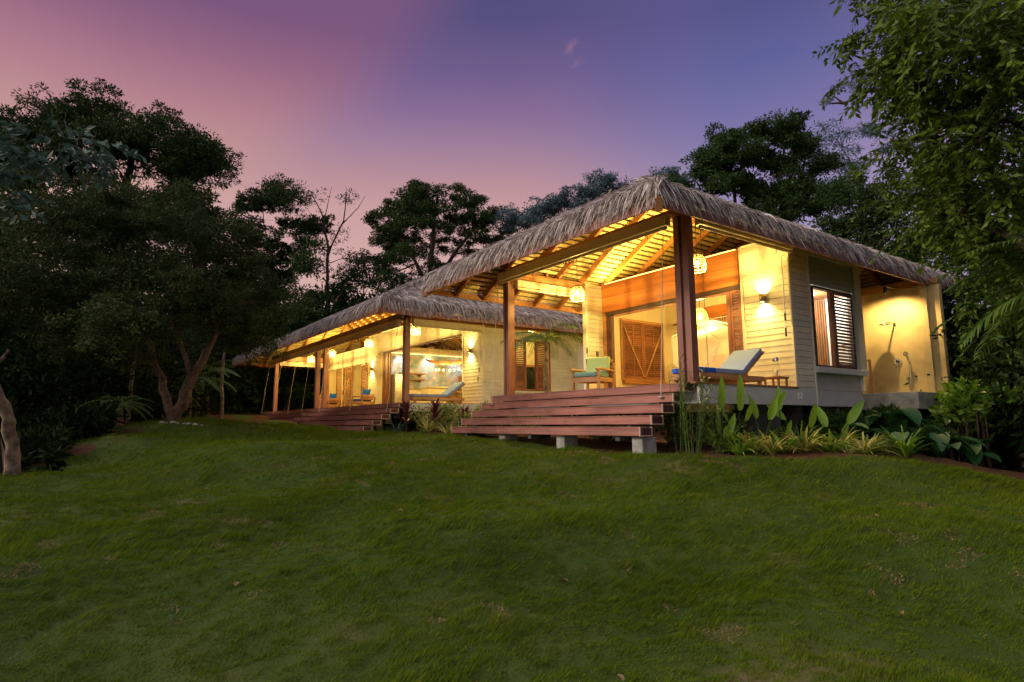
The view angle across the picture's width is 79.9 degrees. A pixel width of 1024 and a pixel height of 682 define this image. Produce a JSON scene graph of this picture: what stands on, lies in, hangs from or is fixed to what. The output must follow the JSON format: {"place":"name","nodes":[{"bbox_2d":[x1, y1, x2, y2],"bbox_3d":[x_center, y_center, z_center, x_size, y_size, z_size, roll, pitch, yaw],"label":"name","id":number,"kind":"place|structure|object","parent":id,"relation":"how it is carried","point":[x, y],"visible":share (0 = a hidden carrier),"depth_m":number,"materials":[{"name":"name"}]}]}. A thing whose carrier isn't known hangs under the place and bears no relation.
{"place":"outdoors","nodes":[
{"label":"outdoors","id":0,"kind":"place"},
{"bbox_2d":[420,386,461,402],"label":"kitchen island","id":1,"kind":"structure","parent":0,"point":[431,390],"depth_m":27.04,"materials":[{"name":"beige paint"}]},
{"bbox_2d":[0,398,1023,681],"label":"lawn","id":2,"kind":"structure","parent":0,"point":[16,656],"depth_m":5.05,"materials":[{"name":"plant"}]},
{"bbox_2d":[0,211,52,392],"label":"forest tree","id":3,"kind":"object","parent":2,"relation":"on","point":[11,328],"visible":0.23,"depth_m":18.77,"materials":[{"name":"green plant"}]},
{"bbox_2d":[0,162,79,411],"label":"forest tree","id":4,"kind":"object","parent":2,"relation":"on","point":[11,355],"visible":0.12,"depth_m":20.48,"materials":[{"name":"green plant"}]},
{"bbox_2d":[0,112,146,475],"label":"lichen tree","id":5,"kind":"object","parent":2,"relation":"on","point":[10,459],"visible":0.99,"depth_m":13.26,"materials":[{"name":"green plant"}]},
{"bbox_2d":[8,173,208,414],"bbox_3d":[-14.086,-0.819,21.367,5.676,9.419,6.397,-3,-8,18],"label":"forest tree","id":6,"kind":"object","parent":2,"relation":"on","point":[110,374],"visible":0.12,"depth_m":21.00,"materials":[{"name":"green plant"}]},
{"bbox_2d":[81,396,154,426],"bbox_3d":[-10.584,1.888,16.426,1.742,0.856,1.711,5,-9,-35],"label":"cycad","id":7,"kind":"object","parent":2,"relation":"on","point":[126,405],"visible":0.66,"depth_m":16.39,"materials":[{"name":"green plant"}]},
{"bbox_2d":[0,77,246,378],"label":"tall tree","id":8,"kind":"object","parent":2,"relation":"on","point":[193,154],"visible":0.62,"depth_m":23.34,"materials":[{"name":"green plant"}]},
{"bbox_2d":[94,308,182,424],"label":"slender tree","id":9,"kind":"object","parent":2,"relation":"on","point":[131,381],"visible":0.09,"depth_m":18.99,"materials":[{"name":"green plant"}]},
{"bbox_2d":[0,161,314,421],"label":"broad tree","id":10,"kind":"object","parent":2,"relation":"on","point":[112,211],"visible":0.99,"depth_m":16.09,"materials":[{"name":"green plant"}]},
{"bbox_2d":[91,245,227,399],"bbox_3d":[-16.649,0.125,28.946,6.519,9.439,6.197,-2,-8,10],"label":"forest tree","id":11,"kind":"object","parent":2,"relation":"on","point":[190,347],"visible":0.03,"depth_m":28.69,"materials":[{"name":"green plant"}]},
{"bbox_2d":[151,359,237,416],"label":"understorey palm","id":12,"kind":"object","parent":2,"relation":"on","point":[215,382],"visible":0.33,"depth_m":24.58,"materials":[{"name":"green plant"}]},
{"bbox_2d":[174,355,239,416],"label":"understorey palm","id":13,"kind":"object","parent":2,"relation":"on","point":[230,366],"visible":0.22,"depth_m":28.13,"materials":[{"name":"green plant"}]},
{"bbox_2d":[167,263,261,414],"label":"forest tree","id":14,"kind":"object","parent":2,"relation":"on","point":[239,371],"visible":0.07,"depth_m":35.09,"materials":[{"name":"green plant"}]},
{"bbox_2d":[203,294,234,418],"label":"slender tree","id":15,"kind":"object","parent":2,"relation":"on","point":[221,413],"visible":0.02,"depth_m":25.85,"materials":[{"name":"brown plant"}]},
{"bbox_2d":[200,168,335,406],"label":"tree","id":16,"kind":"object","parent":2,"relation":"on","point":[275,197],"visible":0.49,"depth_m":42.71,"materials":[{"name":"green plant"}]},
{"bbox_2d":[225,233,339,413],"bbox_3d":[-14.079,-0.512,39.190,6.422,12.883,6.019,-4,-8,24],"label":"forest tree","id":17,"kind":"object","parent":2,"relation":"on","point":[307,265],"visible":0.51,"depth_m":38.78,"materials":[{"name":"green plant"}]},
{"bbox_2d":[287,180,363,314],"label":"sparse tree","id":18,"kind":"object","parent":2,"relation":"on","point":[327,269],"visible":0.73,"depth_m":44.76,"materials":[{"name":"green plant"}]},
{"bbox_2d":[263,402,403,431],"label":"wooden steps","id":19,"kind":"structure","parent":2,"relation":"on","point":[368,412],"depth_m":21.97,"materials":[{"name":"brown wood"}]},
{"bbox_2d":[324,248,396,305],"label":"forest tree","id":20,"kind":"object","parent":2,"relation":"on","point":[353,273],"visible":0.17,"depth_m":43.59,"materials":[{"name":"green plant"}]},
{"bbox_2d":[358,241,428,297],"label":"forest tree","id":21,"kind":"object","parent":2,"relation":"on","point":[400,283],"visible":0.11,"depth_m":48.22,"materials":[{"name":"green plant"}]},
{"bbox_2d":[394,398,414,430],"bbox_3d":[-3.139,2.206,18.057,0.620,1.039,0.718,0,-8,-4],"label":"red cordyline","id":22,"kind":"object","parent":2,"relation":"on","point":[405,410],"visible":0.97,"depth_m":17.94,"materials":[{"name":"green plant"}]},
{"bbox_2d":[231,270,583,412],"bbox_3d":[-5.760,0.640,29.885,10.821,5.937,21.024,5,-9,-35],"label":"thatched villa","id":23,"kind":"object","parent":2,"relation":"on","point":[437,320],"visible":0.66,"depth_m":23.67,"materials":[{"name":"brown wood"}]},
{"bbox_2d":[319,398,340,407],"bbox_3d":[-9.493,3.329,31.892,0.850,0.640,0.792,-6,-9,36],"label":"armchair","id":24,"kind":"object","parent":23,"relation":"on","point":[331,404],"visible":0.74,"depth_m":31.73,"materials":[{"name":"brown wood"}]},
{"bbox_2d":[350,395,375,405],"bbox_3d":[-6.862,2.811,28.155,0.850,0.640,0.792,-6,-9,36],"label":"coffee table","id":25,"kind":"object","parent":23,"relation":"on","point":[364,400],"visible":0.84,"depth_m":27.98,"materials":[{"name":"brown wood"}]},
{"bbox_2d":[388,352,390,402],"bbox_3d":[-5.670,1.800,28.280,0.060,2.650,0.170,5,-9,-35],"label":"folded door","id":26,"kind":"structure","parent":23,"relation":"in","point":[389,361],"depth_m":28.26,"materials":[{"name":"brown wood"}]},
{"bbox_2d":[390,374,401,402],"bbox_3d":[-5.314,2.321,28.303,0.520,1.560,0.670,5,-9,-35],"label":"fridge","id":27,"kind":"object","parent":23,"relation":"on","point":[396,388],"visible":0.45,"depth_m":28.02,"materials":[{"name":"metal"}]},
{"bbox_2d":[409,382,465,402],"bbox_3d":[-2.661,1.797,21.338,2.092,0.774,0.680,5,-9,-35],"label":"sun lounger","id":28,"kind":"object","parent":23,"relation":"on","point":[450,391],"visible":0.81,"depth_m":21.25,"materials":[{"name":"brown wood"}]},
{"bbox_2d":[425,337,461,371],"bbox_3d":[-2.713,0.031,27.066,0.481,2.846,3.660,7,-11,-44],"label":"boat chandelier","id":29,"kind":"object","parent":23,"relation":"hanging from","point":[455,362],"visible":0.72,"depth_m":26.97,"materials":[{"name":"brown wood"}]},
{"bbox_2d":[516,365,543,389],"bbox_3d":[0.485,1.472,24.671,2.050,1.040,0.045,5,-9,-35],"label":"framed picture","id":30,"kind":"object","parent":23,"relation":"attached to","point":[530,369],"visible":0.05,"depth_m":24.86,"materials":[{"name":"green wood"}]},
{"bbox_2d":[515,339,550,391],"bbox_3d":[0.751,0.936,23.052,1.740,1.910,0.095,5,-9,-35],"label":"window","id":31,"kind":"structure","parent":23,"relation":"in","point":[522,385],"depth_m":23.02,"materials":[{"name":"brown wood"}]},
{"bbox_2d":[578,346,583,389],"bbox_3d":[2.883,1.389,24.547,0.660,2.360,0.040,5,-9,-35],"label":"side door","id":32,"kind":"structure","parent":23,"relation":"in","point":[580,348],"depth_m":24.51,"materials":[{"name":"white paint"}]},
{"bbox_2d":[407,404,459,431],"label":"hedge bush","id":33,"kind":"object","parent":2,"relation":"on","point":[417,413],"visible":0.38,"depth_m":18.35,"materials":[{"name":"green plant"}]},
{"bbox_2d":[424,397,445,431],"bbox_3d":[-2.146,2.058,17.181,0.746,0.969,0.633,-2,-8,15],"label":"red cordyline","id":34,"kind":"object","parent":2,"relation":"on","point":[434,408],"visible":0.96,"depth_m":17.14,"materials":[{"name":"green plant"}]},
{"bbox_2d":[360,178,519,292],"bbox_3d":[-4.531,-1.772,40.432,10.690,18.243,11.080,1,-8,-7],"label":"umbrella tree","id":35,"kind":"object","parent":2,"relation":"on","point":[416,203],"visible":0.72,"depth_m":38.97,"materials":[{"name":"green plant"}]},
{"bbox_2d":[423,404,462,431],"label":"hedge bush","id":36,"kind":"object","parent":2,"relation":"on","point":[442,423],"visible":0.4,"depth_m":17.80,"materials":[{"name":"green plant"}]},
{"bbox_2d":[437,402,483,421],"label":"hedge bush","id":37,"kind":"object","parent":2,"relation":"on","point":[452,416],"visible":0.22,"depth_m":17.49,"materials":[{"name":"green plant"}]},
{"bbox_2d":[451,406,484,425],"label":"hedge bush","id":38,"kind":"object","parent":2,"relation":"on","point":[456,418],"visible":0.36,"depth_m":16.53,"materials":[{"name":"green plant"}]},
{"bbox_2d":[3,270,991,413],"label":"distant wood","id":39,"kind":"object","parent":2,"relation":"on","point":[254,400],"visible":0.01,"depth_m":40.78,"materials":[{"name":"green plant"}]},
{"bbox_2d":[0,328,1023,472],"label":"undergrowth","id":40,"kind":"object","parent":2,"relation":"on","point":[49,430],"visible":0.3,"depth_m":17.01,"materials":[{"name":"green plant"}]},
{"bbox_2d":[499,323,582,416],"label":"palm tree","id":41,"kind":"object","parent":2,"relation":"on","point":[540,336],"visible":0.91,"depth_m":17.42,"materials":[{"name":"green plant"}]},
{"bbox_2d":[487,168,633,307],"bbox_3d":[3.238,-2.208,36.513,9.783,15.830,4.942,-3,-8,18],"label":"blue tree","id":42,"kind":"object","parent":2,"relation":"on","point":[547,209],"visible":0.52,"depth_m":36.63,"materials":[{"name":"green plant"}]},
{"bbox_2d":[451,382,694,454],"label":"wooden steps","id":43,"kind":"structure","parent":2,"relation":"on","point":[549,426],"depth_m":11.90,"materials":[{"name":"wood"}]},
{"bbox_2d":[588,424,626,442],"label":"hedge bush","id":44,"kind":"object","parent":2,"relation":"on","point":[601,437],"visible":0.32,"depth_m":14.27,"materials":[{"name":"green plant"}]},
{"bbox_2d":[647,164,701,190],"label":"blue tree","id":45,"kind":"object","parent":2,"relation":"on","point":[673,171],"visible":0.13,"depth_m":35.58,"materials":[{"name":"green plant"}]},
{"bbox_2d":[668,352,696,452],"bbox_3d":[2.898,1.078,10.430,0.620,1.680,0.902,3,-8,-23],"label":"reed plant","id":46,"kind":"object","parent":2,"relation":"on","point":[680,368],"visible":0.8,"depth_m":10.41,"materials":[{"name":"green plant"}]},
{"bbox_2d":[659,413,712,445],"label":"hedge bush","id":47,"kind":"object","parent":2,"relation":"on","point":[670,427],"visible":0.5,"depth_m":12.50,"materials":[{"name":"green plant"}]},
{"bbox_2d":[665,360,717,453],"bbox_3d":[2.901,1.061,9.900,0.991,1.530,0.882,-2,-8,14],"label":"reed plant","id":48,"kind":"object","parent":2,"relation":"on","point":[700,433],"visible":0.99,"depth_m":9.89,"materials":[{"name":"green plant"}]},
{"bbox_2d":[418,173,969,451],"bbox_3d":[4.893,-0.345,15.588,12.311,6.850,7.972,5,-9,-35],"label":"thatched villa","id":49,"kind":"object","parent":2,"relation":"on","point":[840,306],"visible":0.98,"depth_m":14.16,"materials":[{"name":"brown wood"}]},
{"bbox_2d":[570,259,584,301],"bbox_3d":[1.652,-1.790,15.579,0.383,1.540,0.383,5,-9,-35],"label":"pendant lantern","id":50,"kind":"object","parent":49,"relation":"hanging from","point":[577,289],"visible":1,"depth_m":15.43,"materials":[{"name":"wicker"}]},
{"bbox_2d":[570,356,615,389],"bbox_3d":[1.974,0.832,14.890,0.792,0.921,0.850,-7,-10,40],"label":"armchair","id":51,"kind":"object","parent":49,"relation":"on","point":[598,369],"visible":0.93,"depth_m":14.85,"materials":[{"name":"brown wood"}]},
{"bbox_2d":[610,315,615,386],"bbox_3d":[2.788,0.412,16.852,0.110,2.255,0.035,5,-9,-35],"label":"folded door","id":52,"kind":"structure","parent":49,"relation":"in","point":[611,317],"depth_m":16.88,"materials":[{"name":"brown wood"}]},
{"bbox_2d":[658,230,663,398],"bbox_3d":[2.682,-0.516,10.985,0.254,3.100,0.100,5,-9,-35],"label":"guide rope","id":53,"kind":"object","parent":49,"relation":"hanging from","point":[660,397],"visible":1,"depth_m":10.93,"materials":[{"name":"metal"}]},
{"bbox_2d":[672,315,726,366],"bbox_3d":[5.420,0.234,15.986,1.706,1.742,2.870,5,-9,-35],"label":"mosquito net","id":54,"kind":"object","parent":49,"relation":"hanging from","point":[712,354],"visible":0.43,"depth_m":15.37,"materials":[{"name":"white"}]},
{"bbox_2d":[694,226,706,272],"bbox_3d":[3.940,-2.388,13.118,0.383,1.840,0.383,5,-9,-35],"label":"pendant lantern","id":55,"kind":"object","parent":49,"relation":"hanging from","point":[696,257],"visible":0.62,"depth_m":12.93,"materials":[{"name":"wicker"}]},
{"bbox_2d":[696,302,708,330],"bbox_3d":[4.849,-1.031,15.830,0.408,1.543,0.408,5,-9,-35],"label":"woven pendant","id":56,"kind":"object","parent":49,"relation":"hanging from","point":[700,318],"visible":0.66,"depth_m":15.66,"materials":[{"name":"wicker"}]},
{"bbox_2d":[671,348,764,384],"bbox_3d":[4.057,0.495,11.947,2.092,0.774,0.680,5,-9,-35],"label":"sun lounger","id":57,"kind":"object","parent":49,"relation":"on","point":[733,366],"visible":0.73,"depth_m":12.04,"materials":[{"name":"white wood"}]},
{"bbox_2d":[713,354,728,367],"bbox_3d":[5.580,0.746,15.887,1.610,1.000,1.900,5,-9,-35],"label":"bed","id":58,"kind":"object","parent":49,"relation":"on","point":[719,361],"depth_m":16.94,"materials":[{"name":"white wood"}]},
{"bbox_2d":[764,376,788,385],"bbox_3d":[5.371,0.837,12.450,0.380,0.210,0.380,5,-9,-35],"label":"side table","id":59,"kind":"object","parent":49,"relation":"on","point":[773,378],"visible":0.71,"depth_m":12.38,"materials":[{"name":"brown wood"}]},
{"bbox_2d":[810,285,857,369],"bbox_3d":[7.173,-0.278,13.748,1.990,1.800,0.110,5,-9,-35],"label":"window","id":60,"kind":"structure","parent":49,"relation":"in","point":[831,303],"depth_m":13.85,"materials":[{"name":"brown wood"}]},
{"bbox_2d":[825,299,848,365],"bbox_3d":[7.901,0.089,14.681,0.106,2.250,0.610,5,-9,-35],"label":"bathroom door","id":61,"kind":"structure","parent":49,"relation":"in","point":[835,299],"depth_m":14.78,"materials":[{"name":"white paint"}]},
{"bbox_2d":[695,383,737,454],"bbox_3d":[3.396,1.299,10.095,0.801,1.168,0.902,5,-9,-35],"label":"reed plant","id":62,"kind":"object","parent":2,"relation":"on","point":[712,420],"visible":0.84,"depth_m":10.05,"materials":[{"name":"green plant"}]},
{"bbox_2d":[696,413,746,445],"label":"hedge bush","id":63,"kind":"object","parent":2,"relation":"on","point":[726,422],"visible":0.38,"depth_m":12.01,"materials":[{"name":"green plant"}]},
{"bbox_2d":[715,375,735,453],"bbox_3d":[3.438,1.210,9.997,0.207,1.301,0.360,5,-9,-35],"label":"heliconia","id":64,"kind":"object","parent":2,"relation":"on","point":[722,393],"visible":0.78,"depth_m":9.98,"materials":[{"name":"green plant"}]},
{"bbox_2d":[695,417,756,450],"bbox_3d":[3.543,1.564,10.312,1.243,0.612,1.092,5,-9,-35],"label":"spider lily","id":65,"kind":"object","parent":2,"relation":"on","point":[730,438],"visible":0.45,"depth_m":10.23,"materials":[{"name":"green plant"}]},
{"bbox_2d":[719,375,752,448],"bbox_3d":[3.746,1.227,10.336,0.634,1.344,0.115,-4,-9,28],"label":"heliconia","id":66,"kind":"object","parent":2,"relation":"on","point":[740,395],"visible":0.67,"depth_m":10.31,"materials":[{"name":"green plant"}]},
{"bbox_2d":[710,429,777,455],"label":"spider lily","id":67,"kind":"object","parent":2,"relation":"on","point":[735,449],"visible":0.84,"depth_m":9.74,"materials":[{"name":"green plant"}]},
{"bbox_2d":[717,430,785,453],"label":"spider lily","id":68,"kind":"object","parent":2,"relation":"on","point":[747,439],"visible":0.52,"depth_m":10.03,"materials":[{"name":"yellow plant"}]},
{"bbox_2d":[665,107,867,224],"bbox_3d":[10.606,-2.212,25.091,8.456,15.412,4.626,-2,-8,9],"label":"branching tree","id":69,"kind":"object","parent":2,"relation":"on","point":[720,158],"visible":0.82,"depth_m":25.40,"materials":[{"name":"green plant"}]},
{"bbox_2d":[748,391,785,452],"bbox_3d":[4.482,1.417,10.630,0.640,1.108,0.156,-2,-8,10],"label":"heliconia","id":70,"kind":"object","parent":2,"relation":"on","point":[775,405],"visible":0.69,"depth_m":10.63,"materials":[{"name":"green plant"}]},
{"bbox_2d":[743,429,814,454],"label":"spider lily","id":71,"kind":"object","parent":2,"relation":"on","point":[771,448],"visible":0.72,"depth_m":10.01,"materials":[{"name":"yellow plant"}]},
{"bbox_2d":[776,386,791,440],"bbox_3d":[4.832,1.381,10.859,0.259,1.208,0.064,-2,-8,13],"label":"heliconia","id":72,"kind":"object","parent":2,"relation":"on","point":[778,394],"visible":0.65,"depth_m":10.84,"materials":[{"name":"green plant"}]},
{"bbox_2d":[754,429,819,452],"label":"spider lily","id":73,"kind":"object","parent":2,"relation":"on","point":[789,443],"visible":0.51,"depth_m":10.39,"materials":[{"name":"green plant"}]},
{"bbox_2d":[766,404,817,442],"bbox_3d":[5.152,1.577,11.218,0.858,0.865,0.195,-3,-8,20],"label":"heliconia","id":74,"kind":"object","parent":2,"relation":"on","point":[812,417],"visible":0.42,"depth_m":11.11,"materials":[{"name":"green plant"}]},
{"bbox_2d":[774,426,844,452],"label":"spider lily","id":75,"kind":"object","parent":2,"relation":"on","point":[809,443],"visible":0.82,"depth_m":10.43,"materials":[{"name":"yellow plant"}]},
{"bbox_2d":[798,406,867,435],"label":"garden shrub","id":76,"kind":"object","parent":2,"relation":"on","point":[833,419],"visible":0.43,"depth_m":12.50,"materials":[{"name":"green plant"}]},
{"bbox_2d":[807,429,864,453],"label":"spider lily","id":77,"kind":"object","parent":2,"relation":"on","point":[832,448],"visible":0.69,"depth_m":10.61,"materials":[{"name":"green plant"}]},
{"bbox_2d":[808,418,868,439],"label":"taro plant","id":78,"kind":"object","parent":2,"relation":"on","point":[842,424],"visible":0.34,"depth_m":12.21,"materials":[{"name":"green plant"}]},
{"bbox_2d":[816,400,863,439],"bbox_3d":[6.131,1.572,11.323,0.836,0.950,0.251,-2,-8,11],"label":"heliconia","id":79,"kind":"object","parent":2,"relation":"on","point":[854,413],"visible":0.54,"depth_m":11.34,"materials":[{"name":"green plant"}]},
{"bbox_2d":[817,425,868,454],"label":"spider lily","id":80,"kind":"object","parent":2,"relation":"on","point":[847,437],"visible":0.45,"depth_m":10.95,"materials":[{"name":"yellow plant"}]},
{"bbox_2d":[800,114,920,242],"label":"feathery tree","id":81,"kind":"object","parent":2,"relation":"on","point":[845,133],"visible":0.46,"depth_m":29.58,"materials":[{"name":"green plant"}]},
{"bbox_2d":[833,416,904,440],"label":"taro plant","id":82,"kind":"object","parent":2,"relation":"on","point":[884,421],"visible":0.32,"depth_m":12.49,"materials":[{"name":"green plant"}]},
{"bbox_2d":[839,430,902,454],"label":"spider lily","id":83,"kind":"object","parent":2,"relation":"on","point":[867,448],"visible":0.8,"depth_m":10.80,"materials":[{"name":"yellow plant"}]},
{"bbox_2d":[840,403,901,447],"bbox_3d":[7.906,1.884,13.249,1.400,1.093,1.242,5,-9,-35],"label":"garden shrub","id":84,"kind":"object","parent":2,"relation":"on","point":[882,409],"visible":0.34,"depth_m":12.88,"materials":[{"name":"green plant"}]},
{"bbox_2d":[847,433,899,454],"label":"spider lily","id":85,"kind":"object","parent":2,"relation":"on","point":[876,442],"visible":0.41,"depth_m":11.12,"materials":[{"name":"green plant"}]},
{"bbox_2d":[807,161,965,302],"bbox_3d":[11.959,-0.690,18.605,5.392,9.221,4.101,-3,-8,19],"label":"dense tree","id":86,"kind":"object","parent":2,"relation":"on","point":[844,226],"visible":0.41,"depth_m":18.82,"materials":[{"name":"green plant"}]},
{"bbox_2d":[863,407,926,452],"bbox_3d":[7.905,1.866,12.730,1.293,0.964,1.086,-5,-9,33],"label":"taro plant","id":87,"kind":"object","parent":2,"relation":"on","point":[914,415],"visible":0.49,"depth_m":12.61,"materials":[{"name":"green plant"}]},
{"bbox_2d":[861,426,938,454],"bbox_3d":[7.276,1.849,11.483,1.186,0.565,0.903,-2,-8,12],"label":"spider lily","id":88,"kind":"object","parent":2,"relation":"on","point":[906,440],"visible":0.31,"depth_m":11.34,"materials":[{"name":"green plant"}]},
{"bbox_2d":[878,426,936,456],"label":"spider lily","id":89,"kind":"object","parent":2,"relation":"on","point":[907,451],"visible":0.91,"depth_m":10.99,"materials":[{"name":"green plant"}]},
{"bbox_2d":[819,54,1007,290],"bbox_3d":[11.200,-1.921,16.150,5.339,12.304,1.144,-2,-8,12],"label":"gnarled tree","id":90,"kind":"object","parent":2,"relation":"on","point":[838,99],"visible":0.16,"depth_m":16.98,"materials":[{"name":"green plant"}]},
{"bbox_2d":[884,425,948,452],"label":"taro plant","id":91,"kind":"object","parent":2,"relation":"on","point":[927,440],"visible":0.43,"depth_m":11.72,"materials":[{"name":"green plant"}]},
{"bbox_2d":[811,0,1023,366],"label":"leafy tree","id":92,"kind":"object","parent":2,"relation":"on","point":[935,32],"visible":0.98,"depth_m":8.07,"materials":[{"name":"green plant"}]},
{"bbox_2d":[903,414,957,454],"bbox_3d":[8.689,2.024,13.096,1.045,1.106,1.712,1,-8,-7],"label":"garden shrub","id":93,"kind":"object","parent":2,"relation":"on","point":[914,427],"visible":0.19,"depth_m":12.89,"materials":[{"name":"green plant"}]},
{"bbox_2d":[912,432,986,457],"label":"taro plant","id":94,"kind":"object","parent":2,"relation":"on","point":[943,440],"visible":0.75,"depth_m":12.16,"materials":[{"name":"green plant"}]},
{"bbox_2d":[889,105,1023,420],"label":"forest tree","id":95,"kind":"object","parent":2,"relation":"on","point":[960,364],"visible":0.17,"depth_m":15.27,"materials":[{"name":"green plant"}]},
{"bbox_2d":[904,321,1023,464],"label":"slender tree","id":96,"kind":"object","parent":2,"relation":"on","point":[973,348],"visible":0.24,"depth_m":14.34,"materials":[{"name":"green plant"}]},
{"bbox_2d":[933,438,1002,464],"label":"taro plant","id":97,"kind":"object","parent":2,"relation":"on","point":[974,458],"visible":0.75,"depth_m":12.23,"materials":[{"name":"green plant"}]},
{"bbox_2d":[935,259,1007,384],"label":"slender tree","id":98,"kind":"object","parent":2,"relation":"on","point":[944,308],"visible":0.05,"depth_m":15.86,"materials":[{"name":"green plant"}]},
{"bbox_2d":[930,215,1012,352],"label":"forest tree","id":99,"kind":"object","parent":2,"relation":"on","point":[948,258],"depth_m":19.63,"materials":[{"name":"green plant"}]},
{"bbox_2d":[927,376,1023,467],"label":"staked shrub","id":100,"kind":"object","parent":2,"relation":"on","point":[961,419],"visible":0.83,"depth_m":12.99,"materials":[{"name":"green plant"}]},
{"bbox_2d":[937,238,1023,360],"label":"palm tree","id":101,"kind":"object","parent":2,"relation":"on","point":[979,323],"visible":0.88,"depth_m":8.53,"materials":[{"name":"green plant"}]},
{"bbox_2d":[937,346,1023,471],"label":"slender tree","id":102,"kind":"object","parent":2,"relation":"on","point":[984,371],"visible":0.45,"depth_m":13.20,"materials":[{"name":"green plant"}]},
{"bbox_2d":[963,215,1023,452],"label":"forest tree","id":103,"kind":"object","parent":2,"relation":"on","point":[993,387],"visible":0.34,"depth_m":12.44,"materials":[{"name":"green plant"}]},
{"bbox_2d":[0,0,1023,387],"label":"sky","id":104,"kind":"structure","parent":0,"point":[513,101],"materials":[{"name":"purple"}]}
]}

